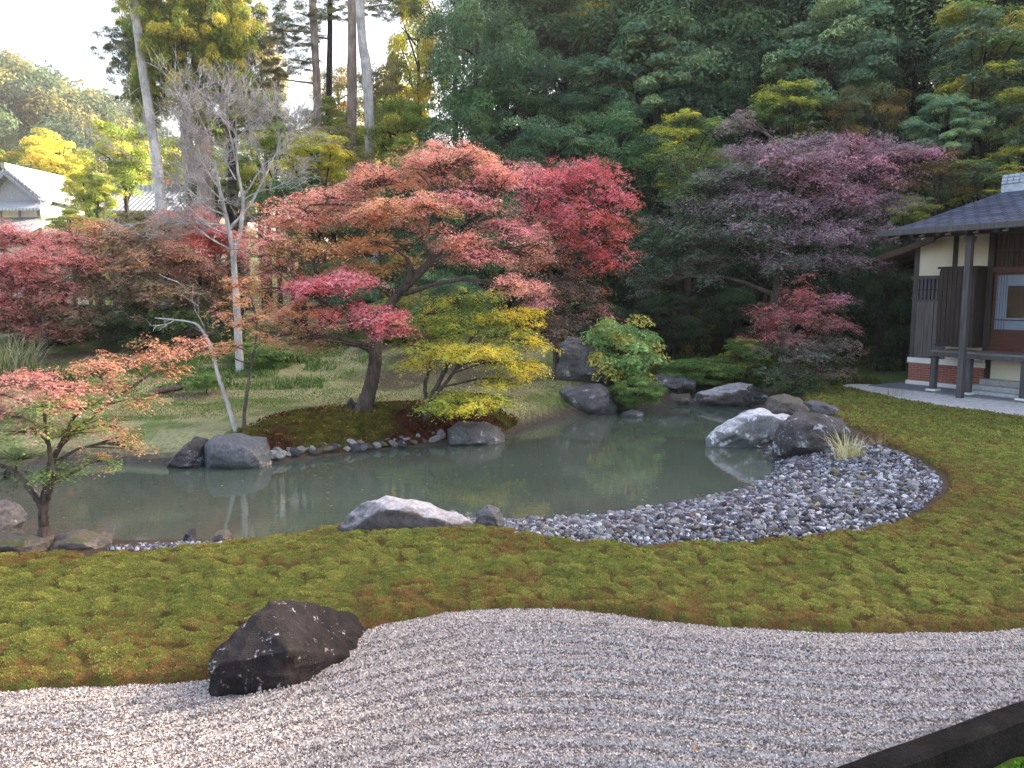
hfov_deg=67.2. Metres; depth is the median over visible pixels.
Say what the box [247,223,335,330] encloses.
bush
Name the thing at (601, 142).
evergreen tree
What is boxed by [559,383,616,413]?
rock
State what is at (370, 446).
edging stone
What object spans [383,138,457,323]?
bush
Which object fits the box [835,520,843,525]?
cobble
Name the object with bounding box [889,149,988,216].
bush
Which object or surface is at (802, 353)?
maple tree
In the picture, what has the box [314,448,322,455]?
edging stone
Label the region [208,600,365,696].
rock
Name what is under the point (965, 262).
tea house
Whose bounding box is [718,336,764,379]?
shrub
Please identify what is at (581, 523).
cobble
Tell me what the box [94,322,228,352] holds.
hedge
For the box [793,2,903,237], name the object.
evergreen tree
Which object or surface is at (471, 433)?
rock
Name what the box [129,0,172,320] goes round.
dead tree
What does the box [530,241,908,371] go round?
undergrowth
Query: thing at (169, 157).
tree
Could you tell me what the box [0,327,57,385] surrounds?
pampas grass
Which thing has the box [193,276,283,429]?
maple tree
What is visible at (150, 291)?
maple tree
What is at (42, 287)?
bush
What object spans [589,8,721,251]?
evergreen tree
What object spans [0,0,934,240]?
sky
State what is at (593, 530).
cobble
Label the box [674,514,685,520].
cobble
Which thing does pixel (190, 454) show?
rock
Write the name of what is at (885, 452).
cobble
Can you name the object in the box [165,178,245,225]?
bush
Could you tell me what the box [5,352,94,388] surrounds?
grass tuft
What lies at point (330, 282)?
maple tree
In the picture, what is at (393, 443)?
edging stone
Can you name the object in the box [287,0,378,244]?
pine tree
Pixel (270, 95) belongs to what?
tree
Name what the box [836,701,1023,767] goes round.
stone kerb
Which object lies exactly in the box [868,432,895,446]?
grass tuft
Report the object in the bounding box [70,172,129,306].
tree
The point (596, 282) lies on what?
bush
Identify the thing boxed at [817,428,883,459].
grass tuft
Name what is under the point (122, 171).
tree
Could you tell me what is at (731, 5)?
evergreen tree
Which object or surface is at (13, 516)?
rock
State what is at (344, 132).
bush
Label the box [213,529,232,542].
rock
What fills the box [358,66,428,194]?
tree
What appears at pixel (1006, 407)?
gravel path
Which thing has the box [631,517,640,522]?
cobble
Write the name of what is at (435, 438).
edging stone
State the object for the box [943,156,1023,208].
bush
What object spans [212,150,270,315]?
tree
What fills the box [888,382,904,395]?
grass tuft
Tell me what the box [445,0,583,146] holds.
evergreen tree
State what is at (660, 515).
cobble
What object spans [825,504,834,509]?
cobble
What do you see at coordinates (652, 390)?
shrub
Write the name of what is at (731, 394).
rock
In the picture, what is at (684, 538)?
cobble
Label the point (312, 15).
pine tree
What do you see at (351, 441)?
edging stone
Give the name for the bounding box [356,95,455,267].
tree
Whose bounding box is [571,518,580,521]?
cobble
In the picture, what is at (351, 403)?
rock
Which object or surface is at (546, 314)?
bush
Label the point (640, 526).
cobble
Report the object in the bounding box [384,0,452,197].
tree
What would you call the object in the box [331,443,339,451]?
edging stone
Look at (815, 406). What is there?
rock
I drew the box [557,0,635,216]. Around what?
tree
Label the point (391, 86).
tree
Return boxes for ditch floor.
[995,757,1023,767]
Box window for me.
[918,279,938,299]
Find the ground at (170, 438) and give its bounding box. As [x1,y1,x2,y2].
[0,106,949,555]
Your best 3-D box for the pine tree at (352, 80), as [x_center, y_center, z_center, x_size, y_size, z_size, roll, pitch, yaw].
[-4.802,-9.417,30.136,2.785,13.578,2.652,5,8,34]
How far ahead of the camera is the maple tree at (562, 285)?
14.69 m
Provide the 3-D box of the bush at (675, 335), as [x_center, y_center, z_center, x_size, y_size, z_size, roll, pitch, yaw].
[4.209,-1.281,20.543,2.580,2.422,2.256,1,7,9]
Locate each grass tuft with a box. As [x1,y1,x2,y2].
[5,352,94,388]
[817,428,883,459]
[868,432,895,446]
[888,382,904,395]
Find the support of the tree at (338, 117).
on the ground at (170, 438)
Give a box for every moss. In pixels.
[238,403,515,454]
[1001,758,1023,767]
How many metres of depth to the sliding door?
15.15 m
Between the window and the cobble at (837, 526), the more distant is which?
the window
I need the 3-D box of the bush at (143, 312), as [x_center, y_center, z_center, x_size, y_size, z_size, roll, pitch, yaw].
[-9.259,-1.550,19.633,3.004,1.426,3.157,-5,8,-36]
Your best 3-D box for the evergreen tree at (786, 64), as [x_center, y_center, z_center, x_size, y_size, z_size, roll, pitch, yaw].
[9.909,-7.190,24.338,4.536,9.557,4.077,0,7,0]
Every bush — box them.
[0,258,96,310]
[4,304,128,339]
[38,208,106,306]
[54,222,134,307]
[55,242,184,329]
[86,296,193,334]
[96,209,182,308]
[152,242,251,321]
[161,298,260,334]
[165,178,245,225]
[176,223,252,323]
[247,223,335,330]
[263,221,388,320]
[277,165,376,323]
[283,123,376,241]
[305,256,396,334]
[328,163,418,325]
[361,294,443,342]
[381,212,478,325]
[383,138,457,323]
[409,271,502,346]
[457,181,565,314]
[509,291,573,341]
[522,195,621,321]
[562,299,649,351]
[581,201,684,320]
[624,290,718,361]
[641,207,749,313]
[691,284,773,359]
[760,289,864,360]
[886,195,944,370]
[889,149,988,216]
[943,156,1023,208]
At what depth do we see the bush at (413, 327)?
18.76 m
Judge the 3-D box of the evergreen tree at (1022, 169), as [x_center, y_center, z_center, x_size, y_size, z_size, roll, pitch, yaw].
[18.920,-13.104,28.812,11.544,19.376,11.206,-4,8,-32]
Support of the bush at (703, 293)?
on the ground at (170, 438)
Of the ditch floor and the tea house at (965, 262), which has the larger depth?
the tea house at (965, 262)
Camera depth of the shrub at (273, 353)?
16.71 m
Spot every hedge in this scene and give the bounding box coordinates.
[0,308,103,349]
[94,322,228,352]
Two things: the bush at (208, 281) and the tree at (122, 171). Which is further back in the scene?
the tree at (122, 171)
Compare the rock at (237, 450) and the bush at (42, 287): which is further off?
the bush at (42, 287)
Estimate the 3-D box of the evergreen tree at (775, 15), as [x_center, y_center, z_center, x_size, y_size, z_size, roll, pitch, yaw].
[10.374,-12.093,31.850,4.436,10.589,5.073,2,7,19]
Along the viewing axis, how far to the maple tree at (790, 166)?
17.64 m
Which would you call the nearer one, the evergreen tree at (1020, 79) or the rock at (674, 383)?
the rock at (674, 383)
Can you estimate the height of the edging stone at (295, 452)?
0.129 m
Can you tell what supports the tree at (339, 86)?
on the ground at (170, 438)
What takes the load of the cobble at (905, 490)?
on the ground at (170, 438)
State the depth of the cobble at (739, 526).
6.55 m
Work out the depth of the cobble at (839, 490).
8.05 m
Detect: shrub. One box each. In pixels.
[185,373,224,393]
[217,340,304,370]
[580,314,670,393]
[608,376,667,409]
[658,356,745,385]
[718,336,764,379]
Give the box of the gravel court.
[0,609,1023,767]
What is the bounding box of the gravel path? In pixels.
[843,384,1023,415]
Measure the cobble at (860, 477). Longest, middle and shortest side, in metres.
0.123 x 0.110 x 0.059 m
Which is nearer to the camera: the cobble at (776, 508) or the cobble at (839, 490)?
the cobble at (776, 508)
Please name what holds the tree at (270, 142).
on the ground at (170, 438)
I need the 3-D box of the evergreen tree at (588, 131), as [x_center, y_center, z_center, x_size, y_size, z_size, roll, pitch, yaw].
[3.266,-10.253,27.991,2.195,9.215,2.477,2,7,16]
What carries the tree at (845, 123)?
on the ground at (170, 438)
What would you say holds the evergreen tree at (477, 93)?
on the ground at (170, 438)
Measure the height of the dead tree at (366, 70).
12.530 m
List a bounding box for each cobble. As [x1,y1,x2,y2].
[529,515,537,520]
[564,529,572,533]
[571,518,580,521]
[577,519,586,524]
[589,528,596,533]
[591,516,599,521]
[605,528,613,533]
[612,528,624,533]
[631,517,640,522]
[636,524,644,529]
[656,513,663,519]
[669,517,678,522]
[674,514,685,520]
[677,527,683,534]
[679,535,691,541]
[688,526,698,529]
[710,503,718,507]
[712,511,722,514]
[736,523,742,529]
[742,510,751,515]
[745,534,752,539]
[751,533,757,538]
[752,507,765,513]
[752,518,760,524]
[755,524,763,530]
[761,489,769,493]
[770,527,779,531]
[773,505,781,510]
[787,520,798,526]
[788,510,795,516]
[790,482,799,486]
[801,516,810,521]
[808,505,818,511]
[812,470,819,475]
[812,495,821,501]
[819,503,825,508]
[825,488,835,494]
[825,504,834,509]
[830,467,839,473]
[831,524,841,529]
[834,501,842,507]
[835,487,844,492]
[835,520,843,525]
[846,509,854,514]
[853,503,863,506]
[857,476,866,479]
[861,457,870,461]
[862,508,873,513]
[881,450,889,455]
[898,487,907,492]
[908,483,918,488]
[916,466,924,470]
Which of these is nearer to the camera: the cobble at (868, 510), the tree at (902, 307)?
the cobble at (868, 510)
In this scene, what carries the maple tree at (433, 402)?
on the ground at (170, 438)
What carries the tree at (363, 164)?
on the ground at (170, 438)
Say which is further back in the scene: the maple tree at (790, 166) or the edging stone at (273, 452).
the maple tree at (790, 166)
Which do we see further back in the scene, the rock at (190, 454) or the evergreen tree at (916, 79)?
the evergreen tree at (916, 79)
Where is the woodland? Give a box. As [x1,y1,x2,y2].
[0,47,182,240]
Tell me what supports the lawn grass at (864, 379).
on the ground at (170, 438)
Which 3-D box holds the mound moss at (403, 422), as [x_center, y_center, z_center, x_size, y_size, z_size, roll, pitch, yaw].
[-2.125,0.712,12.381,5.197,0.599,2.217,-4,8,-30]
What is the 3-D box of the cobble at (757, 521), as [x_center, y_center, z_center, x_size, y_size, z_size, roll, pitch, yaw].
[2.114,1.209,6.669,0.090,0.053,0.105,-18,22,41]
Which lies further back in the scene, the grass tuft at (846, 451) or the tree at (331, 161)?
the tree at (331, 161)
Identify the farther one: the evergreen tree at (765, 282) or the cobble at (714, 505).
the evergreen tree at (765, 282)
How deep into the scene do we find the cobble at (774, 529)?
6.46 m
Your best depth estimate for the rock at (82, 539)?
6.50 m
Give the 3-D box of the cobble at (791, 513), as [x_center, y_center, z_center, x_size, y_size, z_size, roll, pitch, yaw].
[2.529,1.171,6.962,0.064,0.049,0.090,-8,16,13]
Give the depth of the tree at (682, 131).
21.20 m
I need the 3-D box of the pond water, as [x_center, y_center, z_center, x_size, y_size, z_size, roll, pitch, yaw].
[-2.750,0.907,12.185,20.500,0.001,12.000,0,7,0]
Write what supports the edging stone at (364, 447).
on the mound moss at (403, 422)
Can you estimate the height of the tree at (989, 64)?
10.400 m
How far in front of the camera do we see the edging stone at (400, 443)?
11.65 m
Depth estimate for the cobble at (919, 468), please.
8.89 m
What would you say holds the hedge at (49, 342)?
on the ground at (170, 438)
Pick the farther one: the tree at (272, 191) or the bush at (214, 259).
the tree at (272, 191)
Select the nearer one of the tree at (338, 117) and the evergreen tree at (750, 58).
the evergreen tree at (750, 58)
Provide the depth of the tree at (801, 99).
22.50 m
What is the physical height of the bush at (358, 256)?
4.350 m
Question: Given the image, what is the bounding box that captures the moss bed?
[0,386,1023,691]
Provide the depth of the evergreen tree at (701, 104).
25.53 m
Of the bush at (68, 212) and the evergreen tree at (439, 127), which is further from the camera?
the bush at (68, 212)
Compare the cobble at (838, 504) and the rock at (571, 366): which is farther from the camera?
the rock at (571, 366)
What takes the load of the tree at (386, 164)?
on the ground at (170, 438)
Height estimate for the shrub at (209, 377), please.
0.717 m
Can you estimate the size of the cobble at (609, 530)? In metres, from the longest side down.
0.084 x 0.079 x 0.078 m
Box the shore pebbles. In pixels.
[106,438,942,550]
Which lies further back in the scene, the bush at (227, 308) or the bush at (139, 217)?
the bush at (139, 217)
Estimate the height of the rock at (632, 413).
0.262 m
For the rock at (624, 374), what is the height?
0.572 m
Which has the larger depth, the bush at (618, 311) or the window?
the bush at (618, 311)
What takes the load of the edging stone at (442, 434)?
on the ground at (170, 438)
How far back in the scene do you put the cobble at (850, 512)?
6.97 m
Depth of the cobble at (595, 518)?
7.23 m
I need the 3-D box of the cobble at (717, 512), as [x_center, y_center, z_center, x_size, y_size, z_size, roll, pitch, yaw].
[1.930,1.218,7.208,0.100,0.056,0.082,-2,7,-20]
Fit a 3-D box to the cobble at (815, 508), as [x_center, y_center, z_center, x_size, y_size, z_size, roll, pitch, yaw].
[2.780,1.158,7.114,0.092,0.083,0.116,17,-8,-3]
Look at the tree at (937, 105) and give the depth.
20.51 m
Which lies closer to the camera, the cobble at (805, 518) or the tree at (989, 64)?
the cobble at (805, 518)
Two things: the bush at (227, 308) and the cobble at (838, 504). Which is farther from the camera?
the bush at (227, 308)
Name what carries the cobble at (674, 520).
on the ground at (170, 438)
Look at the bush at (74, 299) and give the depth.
20.34 m
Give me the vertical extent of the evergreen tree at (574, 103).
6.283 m
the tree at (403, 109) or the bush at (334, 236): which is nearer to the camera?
the bush at (334, 236)
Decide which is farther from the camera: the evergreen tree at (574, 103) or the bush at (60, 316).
the evergreen tree at (574, 103)
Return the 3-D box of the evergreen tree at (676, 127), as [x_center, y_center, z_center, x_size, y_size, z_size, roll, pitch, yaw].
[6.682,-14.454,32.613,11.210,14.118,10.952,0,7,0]
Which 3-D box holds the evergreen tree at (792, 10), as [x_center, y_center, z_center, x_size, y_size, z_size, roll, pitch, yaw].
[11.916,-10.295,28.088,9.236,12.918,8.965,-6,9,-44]
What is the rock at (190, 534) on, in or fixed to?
on the ground at (170, 438)
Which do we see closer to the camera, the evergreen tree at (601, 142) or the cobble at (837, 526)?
the cobble at (837, 526)
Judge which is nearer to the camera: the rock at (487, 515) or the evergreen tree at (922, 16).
the rock at (487, 515)
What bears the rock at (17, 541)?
on the ground at (170, 438)
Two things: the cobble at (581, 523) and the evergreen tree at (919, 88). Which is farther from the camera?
the evergreen tree at (919, 88)
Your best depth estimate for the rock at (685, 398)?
16.29 m
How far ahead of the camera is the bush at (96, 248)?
26.69 m
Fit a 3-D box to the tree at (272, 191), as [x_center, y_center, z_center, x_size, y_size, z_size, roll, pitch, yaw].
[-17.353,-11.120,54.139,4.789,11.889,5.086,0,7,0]
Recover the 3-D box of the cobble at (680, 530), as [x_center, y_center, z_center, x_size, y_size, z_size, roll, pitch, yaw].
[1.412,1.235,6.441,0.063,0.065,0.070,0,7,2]
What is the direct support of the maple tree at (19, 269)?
on the ground at (170, 438)
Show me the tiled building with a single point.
(136, 205)
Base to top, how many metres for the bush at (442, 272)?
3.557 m
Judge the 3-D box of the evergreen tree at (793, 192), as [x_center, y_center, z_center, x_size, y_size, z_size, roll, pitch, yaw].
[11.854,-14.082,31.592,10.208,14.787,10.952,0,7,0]
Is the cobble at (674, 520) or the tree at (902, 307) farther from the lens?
the tree at (902, 307)
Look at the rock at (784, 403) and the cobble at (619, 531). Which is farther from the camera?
the rock at (784, 403)
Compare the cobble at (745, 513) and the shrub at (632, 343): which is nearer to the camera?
the cobble at (745, 513)
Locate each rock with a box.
[0,500,27,531]
[0,531,53,552]
[49,529,112,549]
[165,436,208,467]
[183,527,197,540]
[204,433,270,468]
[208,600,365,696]
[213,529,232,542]
[338,495,474,531]
[346,398,355,407]
[447,421,504,444]
[474,505,504,526]
[552,337,608,385]
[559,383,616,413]
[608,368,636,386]
[622,409,643,416]
[652,373,695,391]
[669,393,691,403]
[691,382,752,405]
[706,408,789,447]
[741,386,769,406]
[764,393,809,414]
[771,412,851,460]
[803,400,839,415]
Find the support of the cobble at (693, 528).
on the ground at (170, 438)
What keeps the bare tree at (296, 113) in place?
on the ground at (170, 438)
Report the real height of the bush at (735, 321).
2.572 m
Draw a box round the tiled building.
[94,185,256,307]
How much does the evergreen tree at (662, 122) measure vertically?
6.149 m
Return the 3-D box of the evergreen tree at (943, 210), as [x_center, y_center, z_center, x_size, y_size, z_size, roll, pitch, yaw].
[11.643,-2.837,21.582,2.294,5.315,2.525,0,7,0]
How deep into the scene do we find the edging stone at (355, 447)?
11.29 m
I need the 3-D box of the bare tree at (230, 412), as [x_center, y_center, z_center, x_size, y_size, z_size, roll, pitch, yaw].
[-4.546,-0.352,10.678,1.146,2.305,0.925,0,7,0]
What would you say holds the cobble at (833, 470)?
on the ground at (170, 438)
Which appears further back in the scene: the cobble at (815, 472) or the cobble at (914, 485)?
the cobble at (815, 472)
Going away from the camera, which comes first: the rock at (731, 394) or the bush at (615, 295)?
the rock at (731, 394)
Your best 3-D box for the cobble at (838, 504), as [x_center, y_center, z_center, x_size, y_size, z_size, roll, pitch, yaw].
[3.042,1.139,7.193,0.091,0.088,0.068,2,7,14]
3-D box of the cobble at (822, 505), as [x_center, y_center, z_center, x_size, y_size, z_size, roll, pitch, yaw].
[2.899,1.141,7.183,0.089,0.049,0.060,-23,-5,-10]
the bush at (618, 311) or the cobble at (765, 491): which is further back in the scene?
the bush at (618, 311)
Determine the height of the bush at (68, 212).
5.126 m
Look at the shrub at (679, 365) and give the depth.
17.01 m
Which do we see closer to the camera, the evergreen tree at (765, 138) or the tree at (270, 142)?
the tree at (270, 142)
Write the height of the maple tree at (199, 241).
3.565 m
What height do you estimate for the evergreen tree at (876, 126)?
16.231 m
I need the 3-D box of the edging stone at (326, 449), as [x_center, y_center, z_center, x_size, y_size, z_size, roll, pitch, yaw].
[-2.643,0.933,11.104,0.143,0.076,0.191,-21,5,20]
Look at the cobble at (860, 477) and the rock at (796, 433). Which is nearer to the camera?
the cobble at (860, 477)
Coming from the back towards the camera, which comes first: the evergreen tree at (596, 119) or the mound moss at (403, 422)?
the evergreen tree at (596, 119)
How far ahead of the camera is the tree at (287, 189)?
20.79 m
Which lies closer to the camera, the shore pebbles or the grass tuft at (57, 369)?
the shore pebbles
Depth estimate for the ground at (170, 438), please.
15.60 m
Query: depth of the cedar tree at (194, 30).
23.24 m
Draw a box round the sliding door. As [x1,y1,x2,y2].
[990,272,1023,348]
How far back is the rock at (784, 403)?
12.61 m
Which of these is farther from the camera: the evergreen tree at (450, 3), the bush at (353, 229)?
the evergreen tree at (450, 3)
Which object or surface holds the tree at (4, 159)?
on the ground at (170, 438)
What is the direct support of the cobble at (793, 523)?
on the ground at (170, 438)
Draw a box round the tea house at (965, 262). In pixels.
[855,173,1023,402]
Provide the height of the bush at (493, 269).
4.043 m
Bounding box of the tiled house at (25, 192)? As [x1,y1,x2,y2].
[0,163,92,306]
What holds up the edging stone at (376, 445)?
on the mound moss at (403, 422)
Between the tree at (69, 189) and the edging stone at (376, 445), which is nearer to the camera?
the edging stone at (376, 445)
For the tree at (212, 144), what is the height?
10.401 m
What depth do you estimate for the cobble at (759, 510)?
7.09 m
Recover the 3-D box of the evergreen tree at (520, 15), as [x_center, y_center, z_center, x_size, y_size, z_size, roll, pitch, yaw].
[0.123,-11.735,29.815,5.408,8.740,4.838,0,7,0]
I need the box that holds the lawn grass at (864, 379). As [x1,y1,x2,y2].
[0,314,883,423]
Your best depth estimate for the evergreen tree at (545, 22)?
29.06 m
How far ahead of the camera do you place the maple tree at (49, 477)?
6.43 m
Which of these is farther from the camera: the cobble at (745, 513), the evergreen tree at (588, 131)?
the evergreen tree at (588, 131)
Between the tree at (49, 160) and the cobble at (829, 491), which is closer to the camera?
the cobble at (829, 491)
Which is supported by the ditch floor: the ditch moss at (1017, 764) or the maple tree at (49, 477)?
the ditch moss at (1017, 764)
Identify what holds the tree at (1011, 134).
on the ground at (170, 438)
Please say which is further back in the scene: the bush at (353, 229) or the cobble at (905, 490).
the bush at (353, 229)
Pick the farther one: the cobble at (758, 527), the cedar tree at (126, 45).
the cedar tree at (126, 45)
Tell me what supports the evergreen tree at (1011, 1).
on the ground at (170, 438)
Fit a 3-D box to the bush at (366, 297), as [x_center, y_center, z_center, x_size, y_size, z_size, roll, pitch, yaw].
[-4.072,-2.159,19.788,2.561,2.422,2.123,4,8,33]
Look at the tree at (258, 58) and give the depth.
40.56 m
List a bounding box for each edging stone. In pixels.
[270,450,276,458]
[274,449,286,459]
[289,448,301,456]
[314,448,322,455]
[323,446,332,451]
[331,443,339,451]
[347,439,356,443]
[351,443,360,452]
[361,443,373,448]
[361,444,367,450]
[373,442,380,448]
[388,440,398,446]
[397,440,405,447]
[428,435,440,441]
[436,431,445,438]
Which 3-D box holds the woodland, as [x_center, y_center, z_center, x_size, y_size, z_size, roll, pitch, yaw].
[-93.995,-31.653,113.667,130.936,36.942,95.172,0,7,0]
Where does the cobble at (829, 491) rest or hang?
on the ground at (170, 438)
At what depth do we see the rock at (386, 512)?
6.63 m
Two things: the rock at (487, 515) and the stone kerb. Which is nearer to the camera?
the stone kerb
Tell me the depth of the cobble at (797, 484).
8.80 m
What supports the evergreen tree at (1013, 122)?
on the ground at (170, 438)
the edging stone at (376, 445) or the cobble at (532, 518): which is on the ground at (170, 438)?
the cobble at (532, 518)
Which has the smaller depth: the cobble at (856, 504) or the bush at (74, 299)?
the cobble at (856, 504)
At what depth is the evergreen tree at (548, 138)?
21.48 m
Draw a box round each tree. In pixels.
[0,149,23,170]
[0,218,111,359]
[0,332,214,549]
[5,127,94,204]
[58,167,102,308]
[59,211,230,353]
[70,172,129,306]
[76,42,347,371]
[77,119,152,274]
[88,0,200,316]
[109,0,268,320]
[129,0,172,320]
[141,201,271,336]
[146,274,237,431]
[158,136,223,184]
[166,118,252,299]
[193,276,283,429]
[210,2,294,319]
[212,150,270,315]
[219,135,570,411]
[237,90,290,312]
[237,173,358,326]
[239,122,305,323]
[240,142,292,284]
[245,0,331,309]
[245,14,290,308]
[272,129,360,325]
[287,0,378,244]
[294,96,379,308]
[307,64,364,260]
[333,122,377,176]
[347,0,421,312]
[355,0,379,301]
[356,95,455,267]
[357,57,414,201]
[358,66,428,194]
[376,136,417,190]
[382,285,568,423]
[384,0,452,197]
[413,0,487,201]
[419,104,505,312]
[421,0,544,266]
[436,0,675,197]
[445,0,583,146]
[445,0,583,188]
[449,46,565,208]
[490,153,647,379]
[498,114,612,289]
[520,47,619,230]
[545,0,777,201]
[555,63,640,224]
[556,0,810,233]
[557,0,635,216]
[566,98,682,307]
[574,0,625,225]
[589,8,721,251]
[610,104,967,379]
[630,0,759,47]
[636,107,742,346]
[642,70,750,225]
[695,8,778,250]
[697,0,927,216]
[700,204,822,341]
[705,0,971,266]
[714,0,807,210]
[733,18,824,241]
[736,273,874,395]
[742,78,842,306]
[755,0,904,291]
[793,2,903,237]
[793,211,903,365]
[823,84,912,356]
[832,2,1021,176]
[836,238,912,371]
[848,0,1023,218]
[860,0,1023,247]
[860,19,978,288]
[867,0,1004,280]
[880,189,957,352]
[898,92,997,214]
[921,62,1023,171]
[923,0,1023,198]
[969,0,1018,192]
[980,86,1023,173]
[985,37,1023,170]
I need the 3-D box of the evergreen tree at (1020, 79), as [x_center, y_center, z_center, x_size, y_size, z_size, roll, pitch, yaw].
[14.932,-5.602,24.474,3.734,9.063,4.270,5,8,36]
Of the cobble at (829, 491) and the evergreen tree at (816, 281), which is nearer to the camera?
the cobble at (829, 491)
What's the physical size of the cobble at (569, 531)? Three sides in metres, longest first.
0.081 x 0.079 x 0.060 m
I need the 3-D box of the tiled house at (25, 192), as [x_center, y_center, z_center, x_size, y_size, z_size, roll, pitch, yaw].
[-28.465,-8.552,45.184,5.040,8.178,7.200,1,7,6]
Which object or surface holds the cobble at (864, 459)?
on the ground at (170, 438)
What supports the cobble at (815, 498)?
on the ground at (170, 438)
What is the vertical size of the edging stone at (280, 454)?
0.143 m
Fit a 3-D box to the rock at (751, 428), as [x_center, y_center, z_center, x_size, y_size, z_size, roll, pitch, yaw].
[3.711,0.718,11.777,1.503,0.711,0.527,0,7,0]
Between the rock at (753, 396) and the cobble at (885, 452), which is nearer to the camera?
the cobble at (885, 452)
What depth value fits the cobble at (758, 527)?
6.52 m
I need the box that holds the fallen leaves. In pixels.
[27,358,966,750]
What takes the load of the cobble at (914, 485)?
on the ground at (170, 438)
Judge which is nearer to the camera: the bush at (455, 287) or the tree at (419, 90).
the bush at (455, 287)
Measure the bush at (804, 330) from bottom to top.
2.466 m
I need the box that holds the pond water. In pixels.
[0,404,776,538]
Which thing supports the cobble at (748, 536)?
on the ground at (170, 438)
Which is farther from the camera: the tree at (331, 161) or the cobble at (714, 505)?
the tree at (331, 161)
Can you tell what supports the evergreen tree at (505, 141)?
on the ground at (170, 438)

